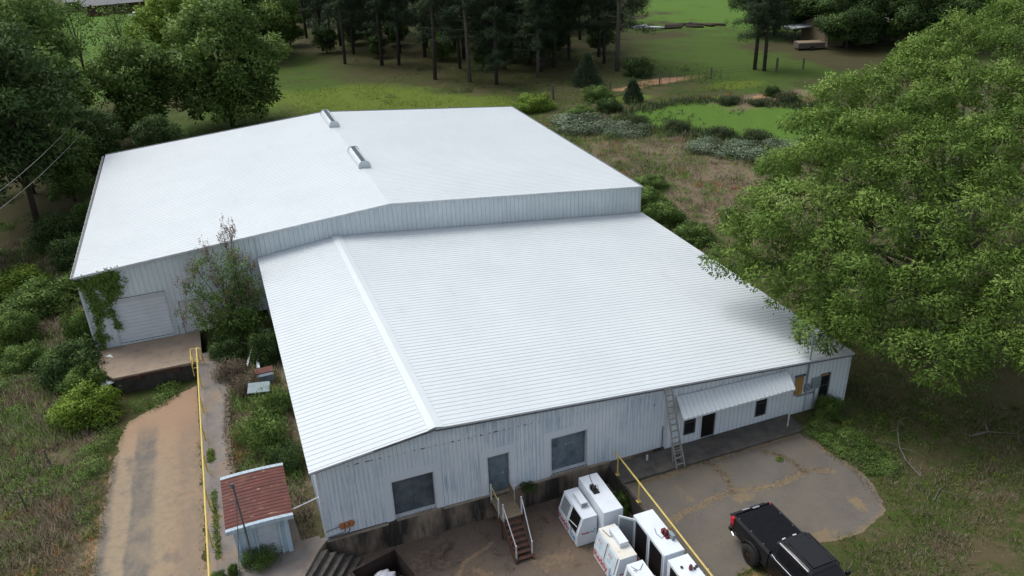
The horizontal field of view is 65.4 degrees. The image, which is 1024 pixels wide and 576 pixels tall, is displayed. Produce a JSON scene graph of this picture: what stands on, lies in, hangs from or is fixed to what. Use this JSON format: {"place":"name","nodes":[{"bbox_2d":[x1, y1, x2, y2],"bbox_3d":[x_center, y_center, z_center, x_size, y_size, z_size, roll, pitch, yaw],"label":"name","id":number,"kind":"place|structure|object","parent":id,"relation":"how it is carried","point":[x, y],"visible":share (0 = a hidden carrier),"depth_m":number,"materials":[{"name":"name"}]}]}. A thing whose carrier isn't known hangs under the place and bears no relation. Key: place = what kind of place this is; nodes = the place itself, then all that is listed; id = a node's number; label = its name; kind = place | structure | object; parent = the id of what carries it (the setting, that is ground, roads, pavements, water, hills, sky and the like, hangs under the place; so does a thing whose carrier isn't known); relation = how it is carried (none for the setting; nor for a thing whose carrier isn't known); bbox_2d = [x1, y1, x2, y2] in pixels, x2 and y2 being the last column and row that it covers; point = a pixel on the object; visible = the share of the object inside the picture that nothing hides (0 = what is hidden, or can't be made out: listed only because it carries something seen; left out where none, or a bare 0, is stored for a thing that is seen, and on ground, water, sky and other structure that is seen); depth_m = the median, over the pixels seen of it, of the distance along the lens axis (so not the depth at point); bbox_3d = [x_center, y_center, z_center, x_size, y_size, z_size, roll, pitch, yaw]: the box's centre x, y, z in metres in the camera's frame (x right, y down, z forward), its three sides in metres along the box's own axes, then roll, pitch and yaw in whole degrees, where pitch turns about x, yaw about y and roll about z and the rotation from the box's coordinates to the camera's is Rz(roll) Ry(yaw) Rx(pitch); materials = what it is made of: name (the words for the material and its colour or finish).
{"place":"outdoors","nodes":[
{"label":"outdoors","id":0,"kind":"place"},
{"bbox_2d":[88,386,207,575],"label":"driveway","id":1,"kind":"structure","parent":0,"point":[153,526],"depth_m":36.84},
{"bbox_2d":[202,352,327,575],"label":"walkway pavement","id":2,"kind":"structure","parent":0,"point":[299,560],"depth_m":34.23,"materials":[{"name":"concrete"}]},
{"bbox_2d":[236,543,283,575],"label":"bush","id":3,"kind":"object","parent":2,"relation":"on","point":[263,557],"visible":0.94,"depth_m":31.80,"materials":[{"name":"green plant"}]},
{"bbox_2d":[220,463,318,564],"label":"pump shed","id":4,"kind":"structure","parent":2,"relation":"on","point":[264,509],"depth_m":32.29,"materials":[{"name":"blue paint"}]},
{"bbox_2d":[255,522,282,554],"bbox_3d":[-9.803,10.151,32.227,0.840,1.600,0.040,-11,28,-18],"label":"door","id":5,"kind":"structure","parent":4,"relation":"in","point":[268,534],"depth_m":32.14,"materials":[{"name":"white metal"}]},
{"bbox_2d":[0,0,1023,575],"bbox_3d":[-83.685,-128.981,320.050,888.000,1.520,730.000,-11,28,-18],"label":"ground","id":6,"kind":"structure","parent":0,"point":[718,48],"depth_m":80.47,"materials":[{"name":"green plant"}]},
{"bbox_2d":[0,309,41,349],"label":"shrub","id":7,"kind":"object","parent":6,"relation":"on","point":[13,327],"visible":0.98,"depth_m":50.97,"materials":[{"name":"green plant"}]},
{"bbox_2d":[0,338,48,375],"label":"shrub","id":8,"kind":"object","parent":6,"relation":"on","point":[22,357],"visible":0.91,"depth_m":48.22,"materials":[{"name":"green plant"}]},
{"bbox_2d":[0,261,57,301],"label":"shrub","id":9,"kind":"object","parent":6,"relation":"on","point":[8,280],"visible":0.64,"depth_m":57.56,"materials":[{"name":"green plant"}]},
{"bbox_2d":[0,0,81,193],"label":"leafy tree","id":10,"kind":"object","parent":6,"relation":"on","point":[57,56],"visible":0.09,"depth_m":74.49,"materials":[{"name":"green plant"}]},
{"bbox_2d":[0,274,82,318],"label":"shrub","id":11,"kind":"object","parent":6,"relation":"on","point":[33,298],"visible":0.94,"depth_m":54.59,"materials":[{"name":"green plant"}]},
{"bbox_2d":[0,0,85,125],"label":"leafy tree","id":12,"kind":"object","parent":6,"relation":"on","point":[27,10],"visible":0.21,"depth_m":82.06,"materials":[{"name":"green plant"}]},
{"bbox_2d":[0,15,90,224],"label":"leafy tree","id":13,"kind":"object","parent":6,"relation":"on","point":[28,109],"visible":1,"depth_m":65.61,"materials":[{"name":"green plant"}]},
{"bbox_2d":[21,213,84,251],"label":"shrub","id":14,"kind":"object","parent":6,"relation":"on","point":[52,227],"visible":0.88,"depth_m":65.12,"materials":[{"name":"green plant"}]},
{"bbox_2d":[44,231,81,274],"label":"shrub","id":15,"kind":"object","parent":6,"relation":"on","point":[66,251],"visible":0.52,"depth_m":60.73,"materials":[{"name":"green plant"}]},
{"bbox_2d":[29,123,99,202],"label":"leafy tree","id":16,"kind":"object","parent":6,"relation":"on","point":[68,178],"visible":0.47,"depth_m":73.42,"materials":[{"name":"green plant"}]},
{"bbox_2d":[28,333,107,398],"bbox_3d":[-25.840,4.532,46.462,4.661,3.080,4.841,-6,27,-8],"label":"shrub","id":17,"kind":"object","parent":6,"relation":"on","point":[56,366],"visible":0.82,"depth_m":45.86,"materials":[{"name":"green plant"}]},
{"bbox_2d":[56,305,94,345],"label":"shrub","id":18,"kind":"object","parent":6,"relation":"on","point":[77,325],"visible":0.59,"depth_m":50.15,"materials":[{"name":"green plant"}]},
{"bbox_2d":[47,0,110,75],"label":"bare tree","id":19,"kind":"object","parent":6,"relation":"on","point":[79,17],"visible":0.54,"depth_m":127.10,"materials":[{"name":"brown plant"}]},
{"bbox_2d":[54,359,109,397],"bbox_3d":[-24.230,5.404,45.183,3.016,2.432,3.133,-14,29,-23],"label":"shrub","id":20,"kind":"object","parent":6,"relation":"on","point":[87,375],"visible":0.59,"depth_m":44.84,"materials":[{"name":"green plant"}]},
{"bbox_2d":[41,378,125,434],"bbox_3d":[-23.152,6.425,43.229,4.414,2.188,4.249,16,32,32],"label":"shrub","id":21,"kind":"object","parent":6,"relation":"on","point":[71,408],"visible":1,"depth_m":42.86,"materials":[{"name":"green plant"}]},
{"bbox_2d":[64,105,131,179],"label":"leafy tree","id":22,"kind":"object","parent":6,"relation":"on","point":[100,132],"visible":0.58,"depth_m":78.51,"materials":[{"name":"green plant"}]},
{"bbox_2d":[79,0,144,16],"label":"house","id":23,"kind":"structure","parent":6,"relation":"on","point":[100,3],"depth_m":201.44,"materials":[{"name":"metal"}]},
{"bbox_2d":[91,0,133,43],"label":"tree","id":24,"kind":"object","parent":6,"relation":"on","point":[116,26],"visible":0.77,"depth_m":139.97,"materials":[{"name":"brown plant"}]},
{"bbox_2d":[72,32,187,139],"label":"leafy tree","id":25,"kind":"object","parent":6,"relation":"on","point":[113,78],"visible":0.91,"depth_m":88.38,"materials":[{"name":"green plant"}]},
{"bbox_2d":[97,331,203,394],"bbox_3d":[-21.406,4.595,47.539,5.720,1.350,3.990,-11,28,-18],"label":"loading dock","id":26,"kind":"object","parent":6,"relation":"on","point":[138,366],"visible":0.86,"depth_m":46.67,"materials":[{"name":"concrete"}]},
{"bbox_2d":[127,113,189,148],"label":"bush","id":27,"kind":"object","parent":6,"relation":"on","point":[160,128],"visible":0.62,"depth_m":79.17,"materials":[{"name":"green plant"}]},
{"bbox_2d":[123,0,196,76],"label":"leafy tree","id":28,"kind":"object","parent":6,"relation":"on","point":[158,17],"visible":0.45,"depth_m":119.85,"materials":[{"name":"green plant"}]},
{"bbox_2d":[198,361,217,572],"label":"kerb wall","id":29,"kind":"structure","parent":6,"relation":"on","point":[213,559],"depth_m":37.02,"materials":[{"name":"concrete"}]},
{"bbox_2d":[190,347,216,575],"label":"yellow railing","id":30,"kind":"object","parent":29,"relation":"on","point":[203,471],"visible":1,"depth_m":37.18,"materials":[{"name":"yellow metal"}]},
{"bbox_2d":[141,0,293,125],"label":"leafy tree","id":31,"kind":"object","parent":6,"relation":"on","point":[228,82],"visible":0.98,"depth_m":92.32,"materials":[{"name":"green plant"}]},
{"bbox_2d":[173,213,271,354],"bbox_3d":[-17.044,0.152,46.635,5.596,8.880,3.540,-11,28,-18],"label":"flowering sapling","id":32,"kind":"object","parent":6,"relation":"on","point":[243,325],"visible":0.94,"depth_m":47.05,"materials":[{"name":"green plant"}]},
{"bbox_2d":[205,332,249,364],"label":"bush","id":33,"kind":"object","parent":6,"relation":"on","point":[219,348],"visible":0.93,"depth_m":46.46,"materials":[{"name":"green plant"}]},
{"bbox_2d":[209,356,254,384],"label":"bush","id":34,"kind":"object","parent":6,"relation":"on","point":[229,367],"visible":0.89,"depth_m":44.47,"materials":[{"name":"brown plant"}]},
{"bbox_2d":[194,0,300,46],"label":"leafy tree","id":35,"kind":"object","parent":6,"relation":"on","point":[270,13],"visible":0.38,"depth_m":133.18,"materials":[{"name":"green plant"}]},
{"bbox_2d":[226,400,295,461],"bbox_3d":[-12.336,6.998,39.346,3.512,2.615,3.629,-1,27,1],"label":"bush","id":36,"kind":"object","parent":6,"relation":"on","point":[271,430],"visible":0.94,"depth_m":38.85,"materials":[{"name":"green plant"}]},
{"bbox_2d":[246,324,281,367],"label":"bush","id":37,"kind":"object","parent":6,"relation":"on","point":[264,347],"visible":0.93,"depth_m":46.05,"materials":[{"name":"green plant"}]},
{"bbox_2d":[245,383,294,418],"bbox_3d":[-12.410,5.933,41.716,2.903,2.308,2.810,-3,27,-2],"label":"bush","id":38,"kind":"object","parent":6,"relation":"on","point":[284,398],"visible":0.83,"depth_m":41.41,"materials":[{"name":"green plant"}]},
{"bbox_2d":[260,437,306,475],"bbox_3d":[-10.590,8.057,37.798,2.529,1.692,2.613,-12,28,-18],"label":"bush","id":39,"kind":"object","parent":6,"relation":"on","point":[280,457],"visible":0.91,"depth_m":37.69,"materials":[{"name":"green plant"}]},
{"bbox_2d":[311,24,338,52],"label":"understory tree","id":40,"kind":"object","parent":6,"relation":"on","point":[330,36],"visible":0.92,"depth_m":140.25,"materials":[{"name":"green plant"}]},
{"bbox_2d":[316,0,364,63],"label":"pine tree","id":41,"kind":"object","parent":6,"relation":"on","point":[339,17],"visible":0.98,"depth_m":129.10,"materials":[{"name":"green plant"}]},
{"bbox_2d":[70,106,642,352],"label":"warehouse","id":42,"kind":"structure","parent":6,"relation":"on","point":[155,211],"depth_m":56.05,"materials":[{"name":"white paint"}]},
{"bbox_2d":[64,265,127,349],"bbox_3d":[-23.988,1.342,47.063,3.295,5.362,0.509,-11,28,-18],"label":"ivy vine","id":43,"kind":"object","parent":42,"relation":"attached to","point":[108,283],"visible":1,"depth_m":46.69,"materials":[{"name":"green plant"}]},
{"bbox_2d":[108,291,178,344],"bbox_3d":[-22.242,1.780,48.229,3.420,3.020,0.240,-11,28,-18],"label":"roller door","id":44,"kind":"structure","parent":42,"relation":"in","point":[143,316],"depth_m":48.27,"materials":[{"name":"metal"}]},
{"bbox_2d":[350,0,408,65],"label":"pine tree","id":45,"kind":"object","parent":6,"relation":"on","point":[379,13],"visible":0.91,"depth_m":126.69,"materials":[{"name":"green plant"}]},
{"bbox_2d":[377,0,423,64],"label":"pine tree","id":46,"kind":"object","parent":6,"relation":"on","point":[395,12],"visible":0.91,"depth_m":126.41,"materials":[{"name":"green plant"}]},
{"bbox_2d":[0,48,815,391],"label":"undergrowth","id":47,"kind":"object","parent":6,"relation":"on","point":[12,194],"visible":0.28,"depth_m":93.96,"materials":[{"name":"green plant"}]},
{"bbox_2d":[407,0,462,79],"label":"pine tree","id":48,"kind":"object","parent":6,"relation":"on","point":[429,4],"visible":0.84,"depth_m":116.10,"materials":[{"name":"green plant"}]},
{"bbox_2d":[122,47,768,147],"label":"meadow grass","id":49,"kind":"structure","parent":6,"relation":"on","point":[497,91],"depth_m":111.79,"materials":[{"name":"green plant"}]},
{"bbox_2d":[434,0,498,82],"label":"pine tree","id":50,"kind":"object","parent":6,"relation":"on","point":[453,9],"visible":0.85,"depth_m":112.78,"materials":[{"name":"green plant"}]},
{"bbox_2d":[355,483,632,575],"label":"loading yard","id":51,"kind":"structure","parent":6,"relation":"on","point":[484,543],"depth_m":33.95,"materials":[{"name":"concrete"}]},
{"bbox_2d":[307,549,361,575],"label":"concrete stairs","id":52,"kind":"structure","parent":51,"relation":"on","point":[326,563],"depth_m":32.72,"materials":[{"name":"grey concrete"}]},
{"bbox_2d":[349,547,418,575],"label":"dumpster","id":53,"kind":"object","parent":51,"relation":"on","point":[395,560],"visible":1,"depth_m":32.24,"materials":[{"name":"metal"}]},
{"bbox_2d":[490,483,533,563],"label":"entry stairs","id":54,"kind":"structure","parent":51,"relation":"on","point":[505,506],"depth_m":34.02,"materials":[{"name":"brown wood"}]},
{"bbox_2d":[559,487,596,546],"bbox_3d":[2.826,9.804,34.531,0.934,1.740,1.928,-11,28,-18],"label":"ice freezer","id":55,"kind":"object","parent":51,"relation":"on","point":[578,516],"visible":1,"depth_m":34.03,"materials":[{"name":"white metal"}]},
{"bbox_2d":[578,473,622,532],"bbox_3d":[3.812,9.492,34.593,0.900,2.181,2.460,-11,28,-18],"label":"ice freezer","id":56,"kind":"object","parent":51,"relation":"on","point":[603,502],"visible":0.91,"depth_m":33.93,"materials":[{"name":"white metal"}]},
{"bbox_2d":[594,523,636,575],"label":"ice freezer","id":57,"kind":"object","parent":51,"relation":"on","point":[615,554],"visible":0.81,"depth_m":32.10,"materials":[{"name":"white metal"}]},
{"bbox_2d":[618,509,684,575],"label":"ice freezer","id":58,"kind":"object","parent":51,"relation":"on","point":[655,544],"visible":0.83,"depth_m":32.20,"materials":[{"name":"white metal"}]},
{"bbox_2d":[667,554,704,575],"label":"ice freezer","id":59,"kind":"object","parent":51,"relation":"on","point":[685,565],"visible":1,"depth_m":30.39,"materials":[{"name":"white metal"}]},
{"bbox_2d":[469,0,525,84],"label":"pine tree","id":60,"kind":"object","parent":6,"relation":"on","point":[492,7],"visible":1,"depth_m":111.14,"materials":[{"name":"green plant"}]},
{"bbox_2d":[469,0,529,68],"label":"pine tree","id":61,"kind":"object","parent":6,"relation":"on","point":[509,7],"visible":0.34,"depth_m":120.52,"materials":[{"name":"green plant"}]},
{"bbox_2d":[0,92,1018,575],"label":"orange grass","id":62,"kind":"structure","parent":6,"relation":"on","point":[282,388],"depth_m":39.05,"materials":[{"name":"orange plant"}]},
{"bbox_2d":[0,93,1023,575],"bbox_3d":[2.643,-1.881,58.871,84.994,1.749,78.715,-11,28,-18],"label":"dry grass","id":63,"kind":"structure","parent":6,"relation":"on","point":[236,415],"depth_m":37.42,"materials":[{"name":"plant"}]},
{"bbox_2d":[0,89,1023,575],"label":"undergrowth","id":64,"kind":"object","parent":6,"relation":"on","point":[166,394],"visible":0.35,"depth_m":40.28,"materials":[{"name":"green plant"}]},
{"bbox_2d":[0,96,1023,575],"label":"tall weeds","id":65,"kind":"object","parent":6,"relation":"on","point":[242,402],"visible":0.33,"depth_m":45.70,"materials":[{"name":"green plant"}]},
{"bbox_2d":[271,81,757,113],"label":"yellow flowers","id":66,"kind":"object","parent":6,"relation":"on","point":[404,96],"visible":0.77,"depth_m":108.36,"materials":[{"name":"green plant"}]},
{"bbox_2d":[511,92,557,113],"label":"shrub","id":67,"kind":"object","parent":6,"relation":"on","point":[532,103],"visible":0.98,"depth_m":99.63,"materials":[{"name":"green plant"}]},
{"bbox_2d":[511,0,567,77],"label":"pine tree","id":68,"kind":"object","parent":6,"relation":"on","point":[535,23],"visible":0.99,"depth_m":114.63,"materials":[{"name":"green plant"}]},
{"bbox_2d":[512,0,572,71],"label":"pine tree","id":69,"kind":"object","parent":6,"relation":"on","point":[552,2],"visible":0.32,"depth_m":118.16,"materials":[{"name":"green plant"}]},
{"bbox_2d":[258,213,854,557],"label":"front warehouse","id":70,"kind":"structure","parent":6,"relation":"on","point":[463,367],"depth_m":38.80,"materials":[{"name":"white paint"}]},
{"bbox_2d":[390,470,437,518],"bbox_3d":[-4.185,8.709,33.897,1.910,2.060,0.310,-11,28,-18],"label":"loading door","id":71,"kind":"structure","parent":70,"relation":"in","point":[411,493],"depth_m":34.04,"materials":[{"name":"grey metal"}]},
{"bbox_2d":[486,451,510,494],"bbox_3d":[-0.605,8.112,35.079,1.100,2.170,0.200,-11,28,-18],"label":"door","id":72,"kind":"structure","parent":70,"relation":"in","point":[498,465],"depth_m":35.10,"materials":[{"name":"metal"}]},
{"bbox_2d":[550,428,587,474],"bbox_3d":[2.527,7.336,36.112,1.870,2.080,0.310,-11,28,-18],"label":"loading door","id":73,"kind":"structure","parent":70,"relation":"in","point":[570,448],"depth_m":36.26,"materials":[{"name":"grey metal"}]},
{"bbox_2d":[676,369,795,426],"bbox_3d":[10.661,5.831,38.172,6.355,3.108,0.932,-11,28,-18],"label":"entrance awning","id":74,"kind":"object","parent":70,"relation":"attached to","point":[711,400],"visible":1,"depth_m":37.63,"materials":[{"name":"white paint"}]},
{"bbox_2d":[549,0,590,60],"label":"pine tree","id":75,"kind":"object","parent":6,"relation":"on","point":[563,38],"visible":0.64,"depth_m":125.05,"materials":[{"name":"green plant"}]},
{"bbox_2d":[547,110,624,136],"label":"shrub","id":76,"kind":"object","parent":6,"relation":"on","point":[580,121],"visible":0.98,"depth_m":91.84,"materials":[{"name":"green plant"}]},
{"bbox_2d":[570,51,604,87],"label":"cedar tree","id":77,"kind":"object","parent":6,"relation":"on","point":[586,62],"visible":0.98,"depth_m":110.63,"materials":[{"name":"green plant"}]},
{"bbox_2d":[581,0,632,62],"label":"pine tree","id":78,"kind":"object","parent":6,"relation":"on","point":[603,31],"visible":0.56,"depth_m":122.58,"materials":[{"name":"green plant"}]},
{"bbox_2d":[578,0,657,70],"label":"pine tree","id":79,"kind":"object","parent":6,"relation":"on","point":[632,5],"visible":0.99,"depth_m":116.93,"materials":[{"name":"green plant"}]},
{"bbox_2d":[609,466,645,514],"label":"retaining wall","id":80,"kind":"structure","parent":6,"relation":"on","point":[617,483],"depth_m":35.94,"materials":[{"name":"grey concrete"}]},
{"bbox_2d":[622,55,656,78],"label":"shrub","id":81,"kind":"object","parent":6,"relation":"on","point":[636,67],"visible":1,"depth_m":115.50,"materials":[{"name":"green plant"}]},
{"bbox_2d":[641,199,688,229],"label":"shrub","id":82,"kind":"object","parent":6,"relation":"on","point":[666,212],"visible":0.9,"depth_m":62.97,"materials":[{"name":"green plant"}]},
{"bbox_2d":[673,219,715,249],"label":"shrub","id":83,"kind":"object","parent":6,"relation":"on","point":[702,234],"visible":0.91,"depth_m":59.97,"materials":[{"name":"green plant"}]},
{"bbox_2d":[681,135,754,159],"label":"shrub","id":84,"kind":"object","parent":6,"relation":"on","point":[710,145],"visible":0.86,"depth_m":81.92,"materials":[{"name":"green plant"}]},
{"bbox_2d":[606,94,887,150],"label":"marsh reeds","id":85,"kind":"object","parent":6,"relation":"on","point":[770,103],"visible":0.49,"depth_m":97.33,"materials":[{"name":"green plant"}]},
{"bbox_2d":[724,0,787,69],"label":"pine tree","id":86,"kind":"object","parent":6,"relation":"on","point":[750,6],"visible":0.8,"depth_m":114.36,"materials":[{"name":"green plant"}]},
{"bbox_2d":[723,136,806,163],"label":"shrub","id":87,"kind":"object","parent":6,"relation":"on","point":[752,148],"visible":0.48,"depth_m":80.11,"materials":[{"name":"green plant"}]},
{"bbox_2d":[738,0,797,70],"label":"pine tree","id":88,"kind":"object","parent":6,"relation":"on","point":[779,13],"visible":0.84,"depth_m":113.92,"materials":[{"name":"green plant"}]},
{"bbox_2d":[773,0,837,23],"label":"leafy tree","id":89,"kind":"object","parent":6,"relation":"on","point":[812,10],"visible":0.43,"depth_m":135.22,"materials":[{"name":"green plant"}]},
{"bbox_2d":[811,393,844,421],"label":"bush","id":90,"kind":"object","parent":6,"relation":"on","point":[828,406],"visible":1,"depth_m":39.89,"materials":[{"name":"green plant"}]},
{"bbox_2d":[817,426,878,461],"bbox_3d":[16.035,7.438,38.107,2.759,0.546,2.528,-5,27,-6],"label":"bush","id":91,"kind":"object","parent":6,"relation":"on","point":[840,438],"visible":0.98,"depth_m":38.15,"materials":[{"name":"green plant"}]},
{"bbox_2d":[812,0,887,48],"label":"leafy tree","id":92,"kind":"object","parent":6,"relation":"on","point":[843,23],"visible":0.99,"depth_m":126.34,"materials":[{"name":"green plant"}]},
{"bbox_2d":[697,0,1023,399],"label":"oak tree","id":93,"kind":"object","parent":6,"relation":"on","point":[941,254],"visible":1,"depth_m":41.13,"materials":[{"name":"green plant"}]},
{"bbox_2d":[799,18,937,46],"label":"old barn","id":94,"kind":"structure","parent":6,"relation":"on","point":[810,33],"depth_m":134.98,"materials":[{"name":"brown wood"}]},
{"bbox_2d":[852,446,902,479],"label":"bush","id":95,"kind":"object","parent":6,"relation":"on","point":[880,471],"visible":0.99,"depth_m":36.68,"materials":[{"name":"green plant"}]},
{"bbox_2d":[853,0,915,44],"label":"leafy tree","id":96,"kind":"object","parent":6,"relation":"on","point":[886,30],"visible":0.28,"depth_m":128.28,"materials":[{"name":"green plant"}]},
{"bbox_2d":[882,0,994,45],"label":"leafy tree","id":97,"kind":"object","parent":6,"relation":"on","point":[924,13],"visible":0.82,"depth_m":121.82,"materials":[{"name":"green plant"}]},
{"bbox_2d":[611,414,805,483],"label":"porch pavement","id":98,"kind":"structure","parent":0,"point":[721,444],"depth_m":38.12,"materials":[{"name":"concrete"}]},
{"bbox_2d":[626,430,885,575],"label":"parking pavement","id":99,"kind":"structure","parent":0,"point":[824,506],"depth_m":35.17,"materials":[{"name":"concrete"}]},
{"bbox_2d":[631,435,888,525],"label":"straw litter","id":100,"kind":"object","parent":99,"relation":"on","point":[767,451],"visible":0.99,"depth_m":36.66,"materials":[{"name":"brown plant"}]},
{"bbox_2d":[728,502,850,575],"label":"pickup truck","id":101,"kind":"object","parent":99,"relation":"on","point":[773,539],"visible":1,"depth_m":30.63,"materials":[{"name":"black paint"}]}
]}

